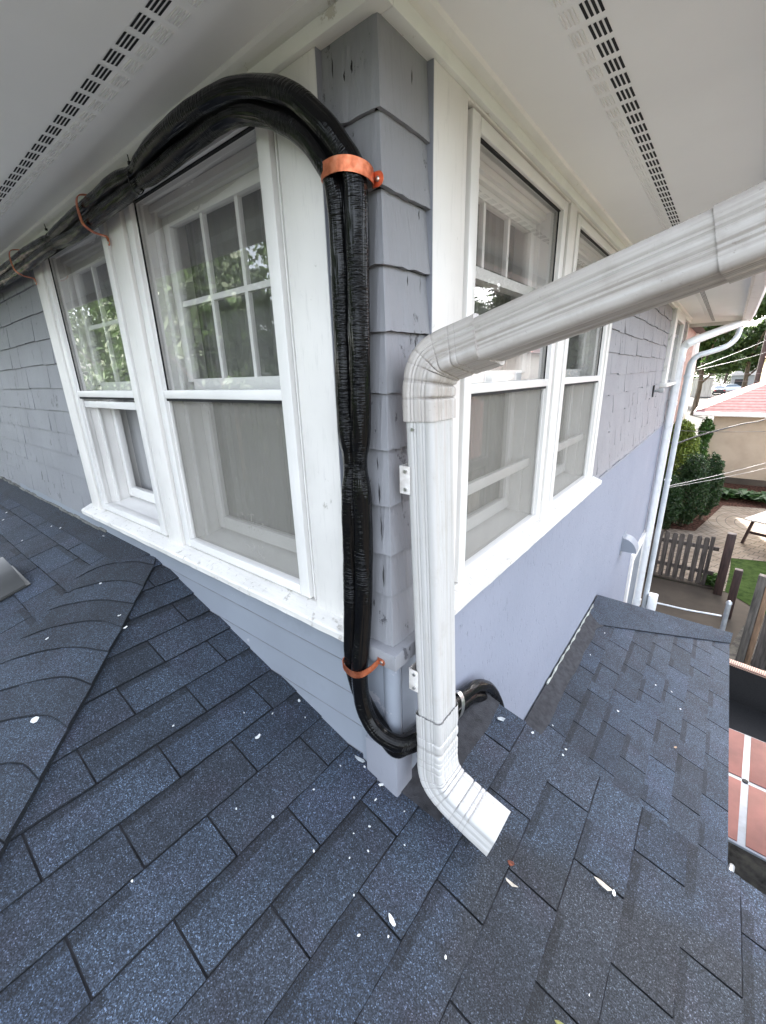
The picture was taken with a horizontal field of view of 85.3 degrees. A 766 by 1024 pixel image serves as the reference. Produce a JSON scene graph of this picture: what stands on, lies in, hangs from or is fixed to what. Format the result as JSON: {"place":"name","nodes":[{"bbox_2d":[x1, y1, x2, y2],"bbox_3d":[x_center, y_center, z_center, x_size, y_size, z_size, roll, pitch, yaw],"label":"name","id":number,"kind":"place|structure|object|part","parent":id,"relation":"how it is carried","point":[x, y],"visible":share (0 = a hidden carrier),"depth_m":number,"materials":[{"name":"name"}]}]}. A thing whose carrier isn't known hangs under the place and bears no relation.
{"place":"outdoors","nodes":[
{"label":"outdoors","id":0,"kind":"place"},
{"bbox_2d":[639,575,765,647],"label":"yard slab","id":1,"kind":"structure","parent":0,"point":[685,596],"depth_m":8.32,"materials":[{"name":"concrete"}]},
{"bbox_2d":[0,0,765,796],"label":"house","id":2,"kind":"structure","parent":1,"relation":"on","point":[166,380],"depth_m":1.36,"materials":[{"name":"paint"}]},
{"bbox_2d":[9,249,36,284],"bbox_3d":[-1.748,-1.188,2.015,0.016,0.146,0.080,12,23,37],"label":"copper clamp","id":3,"kind":"object","parent":2,"relation":"attached to","point":[15,270],"visible":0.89,"depth_m":2.00,"materials":[{"name":"metal"}]},
{"bbox_2d":[75,194,109,245],"bbox_3d":[-1.023,-1.029,1.463,0.016,0.146,0.080,12,23,37],"label":"copper clamp","id":4,"kind":"object","parent":2,"relation":"attached to","point":[84,225],"visible":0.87,"depth_m":1.44,"materials":[{"name":"metal"}]},
{"bbox_2d":[42,222,168,535],"bbox_3d":[-1.211,-0.629,2.045,0.822,1.358,0.322,12,23,37],"label":"window","id":5,"kind":"structure","parent":2,"relation":"in","point":[81,278],"depth_m":2.10,"materials":[{"name":"white plastic"}]},
{"bbox_2d":[123,126,316,599],"bbox_3d":[-0.459,-0.465,1.473,0.843,1.358,0.322,12,23,37],"label":"window","id":6,"kind":"structure","parent":2,"relation":"in","point":[208,246],"depth_m":1.44,"materials":[{"name":"white plastic"}]},
{"bbox_2d":[0,72,503,758],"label":"insulated line set","id":7,"kind":"object","parent":2,"relation":"attached to","point":[300,116],"visible":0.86,"depth_m":0.96,"materials":[{"name":"black plastic"}]},
{"bbox_2d":[455,690,464,718],"bbox_3d":[0.265,0.703,1.512,0.060,0.110,0.047,12,23,37],"label":"metal band","id":8,"kind":"object","parent":7,"relation":"attached to","point":[460,694],"visible":0.46,"depth_m":1.50,"materials":[{"name":"metal"}]},
{"bbox_2d":[321,154,383,188],"bbox_3d":[-0.065,-0.661,0.818,0.119,0.044,0.083,12,23,37],"label":"copper clamp","id":9,"kind":"object","parent":2,"relation":"attached to","point":[347,163],"visible":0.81,"depth_m":0.78,"materials":[{"name":"metal"}]},
{"bbox_2d":[342,657,384,677],"bbox_3d":[-0.064,0.423,1.163,0.067,0.057,0.134,-17,23,-39],"label":"copper clamp","id":10,"kind":"object","parent":2,"relation":"attached to","point":[367,671],"visible":0.81,"depth_m":1.14,"materials":[{"name":"metal"}]},
{"bbox_2d":[0,476,765,1023],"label":"roof","id":11,"kind":"structure","parent":2,"relation":"attached to","point":[220,908],"depth_m":1.18,"materials":[{"name":"blue"}]},
{"bbox_2d":[0,557,30,600],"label":"roof vent","id":12,"kind":"object","parent":11,"relation":"on","point":[13,580],"visible":1,"depth_m":2.07,"materials":[{"name":"grey plastic"}]},
{"bbox_2d":[30,716,38,722],"bbox_3d":[-1.109,0.662,1.327,0.030,0.008,0.020,3,19,14],"label":"paint chip","id":13,"kind":"object","parent":11,"relation":"on","point":[34,719],"visible":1,"depth_m":1.33,"materials":[{"name":"white paint"}]},
{"bbox_2d":[355,755,364,762],"bbox_3d":[-0.077,0.812,1.368,0.039,0.012,0.011,6,20,23],"label":"paint chip","id":14,"kind":"object","parent":11,"relation":"on","point":[359,759],"visible":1,"depth_m":1.37,"materials":[{"name":"white paint"}]},
{"bbox_2d":[389,913,395,926],"bbox_3d":[0.022,1.010,1.031,0.012,0.009,0.028,-18,24,-40],"label":"paint chip","id":15,"kind":"object","parent":11,"relation":"on","point":[392,921],"visible":1,"depth_m":1.03,"materials":[{"name":"white paint"}]},
{"bbox_2d":[506,878,517,886],"bbox_3d":[0.353,1.018,1.141,0.035,0.011,0.010,12,23,37],"label":"chip","id":16,"kind":"object","parent":11,"relation":"on","point":[511,883],"visible":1,"depth_m":1.14,"materials":[{"name":"white paint"}]},
{"bbox_2d":[595,877,611,890],"bbox_3d":[0.625,1.054,1.181,0.050,0.016,0.013,12,23,37],"label":"chip","id":17,"kind":"object","parent":11,"relation":"on","point":[604,885],"visible":1,"depth_m":1.18,"materials":[{"name":"white paint"}]},
{"bbox_2d":[728,863,734,871],"bbox_3d":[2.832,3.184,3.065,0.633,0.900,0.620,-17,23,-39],"label":"chip","id":18,"kind":"object","parent":11,"relation":"on","point":[731,866],"visible":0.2,"depth_m":3.33,"materials":[{"name":"white"}]},
{"bbox_2d":[422,108,568,582],"bbox_3d":[0.354,-0.523,1.582,0.322,1.358,0.846,12,23,37],"label":"window","id":19,"kind":"structure","parent":2,"relation":"in","point":[516,221],"depth_m":1.57,"materials":[{"name":"white plastic"}]},
{"bbox_2d":[548,214,616,510],"bbox_3d":[0.933,-0.764,2.273,0.322,1.358,0.839,12,23,37],"label":"window","id":20,"kind":"structure","parent":2,"relation":"in","point":[584,353],"depth_m":2.40,"materials":[{"name":"white plastic"}]},
{"bbox_2d":[400,180,765,856],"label":"downspout","id":21,"kind":"object","parent":2,"relation":"attached to","point":[721,243],"visible":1,"depth_m":0.88,"materials":[{"name":"white metal"}]},
{"bbox_2d":[619,530,638,554],"bbox_3d":[2.723,0.351,4.576,0.150,0.220,0.220,12,23,37],"label":"vent hood","id":22,"kind":"object","parent":2,"relation":"attached to","point":[629,544],"visible":1,"depth_m":4.53,"materials":[{"name":"white plastic"}]},
{"bbox_2d":[627,546,641,603],"bbox_3d":[3.662,1.511,6.266,0.024,2.060,0.930,12,23,37],"label":"pipe","id":23,"kind":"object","parent":2,"relation":"in","point":[636,562],"depth_m":6.17,"materials":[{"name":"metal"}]},
{"bbox_2d":[652,385,664,396],"bbox_3d":[2.883,-1.264,4.351,0.104,0.120,0.060,12,23,37],"label":"flood lamp","id":24,"kind":"object","parent":2,"relation":"attached to","point":[660,390],"visible":1,"depth_m":4.34,"materials":[{"name":"metal"}]},
{"bbox_2d":[659,308,685,386],"bbox_3d":[3.578,-1.984,5.105,0.079,0.826,1.250,12,23,37],"label":"window","id":25,"kind":"structure","parent":2,"relation":"in","point":[678,318],"depth_m":4.85,"materials":[{"name":"white paint"}]},
{"bbox_2d":[633,319,748,605],"bbox_3d":[4.734,-0.242,6.515,1.828,5.181,0.201,-12,21,-29],"label":"drain pipe","id":26,"kind":"object","parent":2,"relation":"attached to","point":[668,426],"visible":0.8,"depth_m":5.84,"materials":[{"name":"white metal"}]},
{"bbox_2d":[641,327,742,607],"bbox_3d":[4.462,-0.024,6.145,0.932,5.009,0.185,-8,19,-19],"label":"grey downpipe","id":27,"kind":"object","parent":2,"relation":"attached to","point":[690,364],"visible":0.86,"depth_m":5.74,"materials":[{"name":"metal"}]},
{"bbox_2d":[646,592,657,610],"bbox_3d":[4.139,1.395,6.403,0.120,0.270,0.155,12,23,37],"label":"outlet box","id":28,"kind":"object","parent":27,"relation":"attached to","point":[652,601],"visible":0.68,"depth_m":6.34,"materials":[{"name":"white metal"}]},
{"bbox_2d":[670,419,765,443],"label":"drop cable","id":29,"kind":"object","parent":2,"relation":"attached to","point":[716,430],"visible":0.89,"depth_m":7.10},
{"bbox_2d":[673,430,765,431],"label":"wire","id":30,"kind":"object","parent":29,"relation":"attached to","point":[718,431],"visible":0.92,"depth_m":6.99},
{"bbox_2d":[713,532,736,595],"bbox_3d":[6.972,1.068,8.490,0.144,1.350,0.144,12,23,37],"label":"fence post","id":31,"kind":"object","parent":1,"relation":"on","point":[725,562],"visible":1,"depth_m":8.43,"materials":[{"name":"brown wood"}]},
{"bbox_2d":[720,600,731,630],"bbox_3d":[4.964,1.898,6.141,0.074,1.330,0.076,12,23,37],"label":"steel post","id":32,"kind":"object","parent":1,"relation":"on","point":[728,605],"visible":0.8,"depth_m":5.99,"materials":[{"name":"silver metal"}]},
{"bbox_2d":[657,602,721,616],"bbox_3d":[4.518,1.451,6.229,0.869,0.038,0.041,9,21,29],"label":"steel rail","id":33,"kind":"object","parent":32,"relation":"attached to","point":[689,609],"visible":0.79,"depth_m":6.19,"materials":[{"name":"silver metal"}]},
{"bbox_2d":[727,568,742,619],"bbox_3d":[6.482,1.520,7.708,0.116,1.000,0.116,12,23,37],"label":"fence post","id":34,"kind":"object","parent":1,"relation":"on","point":[735,584],"visible":0.76,"depth_m":7.62,"materials":[{"name":"wood"}]},
{"bbox_2d":[690,375,715,396],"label":"shed","id":35,"kind":"structure","parent":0,"point":[707,384],"depth_m":67.52,"materials":[{"name":"white metal"}]},
{"bbox_2d":[685,376,730,444],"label":"alley","id":36,"kind":"structure","parent":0,"point":[696,420],"depth_m":47.67,"materials":[{"name":"concrete"}]},
{"bbox_2d":[711,385,725,394],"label":"parked car","id":37,"kind":"object","parent":36,"relation":"on","point":[719,389],"visible":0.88,"depth_m":71.47,"materials":[{"name":"paint"}]},
{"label":"windows","id":38,"kind":"part","parent":37,"relation":"part of","materials":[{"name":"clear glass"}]},
{"bbox_2d":[690,325,752,414],"bbox_3d":[31.322,-14.259,39.971,6.190,9.755,5.681,12,23,37],"label":"tree","id":39,"kind":"object","parent":36,"relation":"on","point":[717,341],"visible":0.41,"depth_m":38.69,"materials":[{"name":"green plant"}]},
{"bbox_2d":[722,384,740,390],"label":"parked car","id":40,"kind":"object","parent":36,"relation":"on","point":[730,387],"visible":0.36,"depth_m":77.81,"materials":[{"name":"silver metal"}]},
{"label":"windows","id":41,"kind":"part","parent":40,"relation":"part of","materials":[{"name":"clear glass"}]},
{"bbox_2d":[723,323,750,383],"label":"tree","id":42,"kind":"object","parent":36,"relation":"on","point":[725,378],"depth_m":90.36,"materials":[{"name":"green plant"}]},
{"bbox_2d":[727,293,765,387],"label":"tree","id":43,"kind":"object","parent":36,"relation":"on","point":[755,335],"visible":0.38,"depth_m":41.81,"materials":[{"name":"green plant"}]},
{"bbox_2d":[738,344,762,372],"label":"tree","id":44,"kind":"object","parent":36,"relation":"on","point":[754,365],"visible":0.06,"depth_m":47.87,"materials":[{"name":"green plant"}]},
{"bbox_2d":[753,333,765,383],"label":"utility pole","id":45,"kind":"object","parent":36,"relation":"on","point":[760,367],"visible":0.33,"depth_m":26.27,"materials":[{"name":"wood"}]},
{"bbox_2d":[652,374,765,592],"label":"ground","id":46,"kind":"structure","parent":0,"point":[731,558],"depth_m":10.15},
{"bbox_2d":[663,327,705,479],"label":"neighbour house","id":47,"kind":"structure","parent":46,"relation":"on","point":[693,350],"depth_m":16.06,"materials":[{"name":"brick"}]},
{"bbox_2d":[694,351,705,372],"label":"tree","id":48,"kind":"object","parent":46,"relation":"on","point":[698,362],"visible":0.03,"depth_m":52.44,"materials":[{"name":"green plant"}]},
{"bbox_2d":[692,370,734,383],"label":"wood","id":49,"kind":"object","parent":46,"relation":"on","point":[718,376],"visible":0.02,"depth_m":110.82,"materials":[{"name":"green plant"}]},
{"bbox_2d":[693,380,765,486],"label":"garage","id":50,"kind":"structure","parent":46,"relation":"on","point":[739,447],"depth_m":16.43,"materials":[{"name":"beige paint"}]},
{"bbox_2d":[694,416,715,462],"bbox_3d":[12.843,-2.506,16.980,0.914,2.758,0.703,1,18,7],"label":"ivy","id":51,"kind":"object","parent":50,"relation":"attached to","point":[707,424],"visible":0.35,"depth_m":16.63,"materials":[{"name":"green plant"}]},
{"bbox_2d":[760,357,765,381],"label":"yellow house","id":52,"kind":"structure","parent":46,"relation":"on","point":[763,377],"depth_m":29.90,"materials":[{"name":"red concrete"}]},
{"bbox_2d":[654,506,765,590],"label":"path","id":53,"kind":"structure","parent":0,"point":[721,523],"depth_m":11.63,"materials":[{"name":"beige stone"}]},
{"bbox_2d":[645,572,712,588],"bbox_3d":[6.573,1.498,9.312,1.280,0.045,0.200,12,23,37],"label":"kerb stone","id":54,"kind":"object","parent":53,"relation":"on","point":[685,580],"visible":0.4,"depth_m":9.21,"materials":[{"name":"concrete"}]},
{"bbox_2d":[646,529,719,585],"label":"picket gate","id":55,"kind":"structure","parent":54,"relation":"on","point":[689,544],"depth_m":9.06,"materials":[{"name":"brown wood"}]},
{"bbox_2d":[701,572,725,587],"bbox_3d":[7.122,1.476,8.987,0.466,0.372,0.440,12,23,37],"label":"fern clump","id":56,"kind":"object","parent":53,"relation":"on","point":[711,580],"visible":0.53,"depth_m":8.92,"materials":[{"name":"green plant"}]},
{"bbox_2d":[740,511,765,543],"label":"picnic table","id":57,"kind":"object","parent":53,"relation":"on","point":[759,518],"visible":1,"depth_m":10.88,"materials":[{"name":"white paint"}]},
{"bbox_2d":[654,483,765,530],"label":"mulch bed","id":58,"kind":"object","parent":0,"point":[696,524],"visible":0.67,"depth_m":14.24,"materials":[{"name":"brown soil"}]},
{"bbox_2d":[654,473,684,529],"bbox_3d":[8.161,-0.279,11.962,0.930,1.760,0.928,12,23,37],"label":"arborvitae","id":59,"kind":"object","parent":58,"relation":"on","point":[673,506],"visible":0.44,"depth_m":11.71,"materials":[{"name":"green plant"}]},
{"bbox_2d":[664,419,700,478],"bbox_3d":[10.677,-1.954,15.000,1.217,2.884,1.218,12,23,37],"label":"lime shrub","id":60,"kind":"object","parent":58,"relation":"on","point":[685,448],"visible":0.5,"depth_m":14.55,"materials":[{"name":"green plant"}]},
{"bbox_2d":[672,452,710,525],"bbox_3d":[8.985,-0.622,12.216,1.065,2.303,1.103,12,23,37],"label":"arborvitae","id":61,"kind":"object","parent":58,"relation":"on","point":[690,469],"visible":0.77,"depth_m":11.96,"materials":[{"name":"green plant"}]},
{"bbox_2d":[690,451,725,519],"bbox_3d":[9.883,-0.781,12.643,0.821,2.151,0.876,12,23,37],"label":"arborvitae","id":62,"kind":"object","parent":58,"relation":"on","point":[718,466],"visible":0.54,"depth_m":12.36,"materials":[{"name":"green plant"}]},
{"bbox_2d":[709,487,738,498],"bbox_3d":[12.195,-0.708,14.920,1.063,0.366,1.023,12,23,37],"label":"hosta","id":63,"kind":"object","parent":58,"relation":"on","point":[728,493],"visible":0.59,"depth_m":14.68,"materials":[{"name":"green plant"}]},
{"bbox_2d":[732,488,755,499],"bbox_3d":[12.725,-0.628,14.650,0.954,0.359,1.002,3,19,15],"label":"hosta","id":64,"kind":"object","parent":58,"relation":"on","point":[743,493],"visible":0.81,"depth_m":14.46,"materials":[{"name":"green plant"}]},
{"bbox_2d":[746,491,765,503],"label":"hosta","id":65,"kind":"object","parent":58,"relation":"on","point":[758,497],"visible":0.99,"depth_m":14.15,"materials":[{"name":"green plant"}]},
{"bbox_2d":[670,463,764,485],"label":"wire","id":66,"kind":"object","parent":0,"point":[713,476],"visible":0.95,"depth_m":7.50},
{"bbox_2d":[669,468,765,487],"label":"wire","id":67,"kind":"object","parent":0,"point":[714,479],"visible":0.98,"depth_m":7.59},
{"bbox_2d":[697,340,765,367],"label":"wire","id":68,"kind":"object","parent":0,"point":[727,356],"visible":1,"depth_m":7.95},
{"bbox_2d":[698,352,765,369],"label":"wire","id":69,"kind":"object","parent":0,"point":[728,362],"visible":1,"depth_m":7.97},
{"bbox_2d":[729,368,755,385],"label":"garage","id":70,"kind":"structure","parent":0,"point":[737,377],"depth_m":80.98,"materials":[{"name":"grey"}]},
{"bbox_2d":[734,379,742,385],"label":"garage door","id":71,"kind":"structure","parent":70,"relation":"in","point":[737,381],"depth_m":81.19,"materials":[{"name":"grey metal"}]},
{"bbox_2d":[725,559,765,613],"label":"grass patch","id":72,"kind":"object","parent":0,"point":[752,570],"visible":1,"depth_m":9.38,"materials":[{"name":"green plant"}]},
{"bbox_2d":[728,625,765,894],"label":"garden bed","id":73,"kind":"object","parent":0,"point":[750,868],"visible":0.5,"depth_m":3.96,"materials":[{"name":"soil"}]},
{"bbox_2d":[728,728,765,861],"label":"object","id":74,"kind":"object","parent":73,"relation":"on","point":[747,799],"visible":0.54,"depth_m":3.91,"materials":[{"name":"clay tile"},{"name":"white stone"},{"name":"dark metal"}]},
{"bbox_2d":[729,658,765,742],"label":"wall","id":75,"kind":"structure","parent":73,"relation":"on","point":[747,699],"depth_m":5.08,"materials":[{"name":"black"}]},
{"bbox_2d":[735,573,765,670],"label":"board fence","id":76,"kind":"object","parent":73,"relation":"on","point":[752,626],"visible":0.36,"depth_m":5.93,"materials":[{"name":"brown wood"}]},
{"bbox_2d":[732,316,761,373],"label":"sky","id":77,"kind":"structure","parent":0,"point":[752,322],"materials":[{"name":"white"}]}
]}

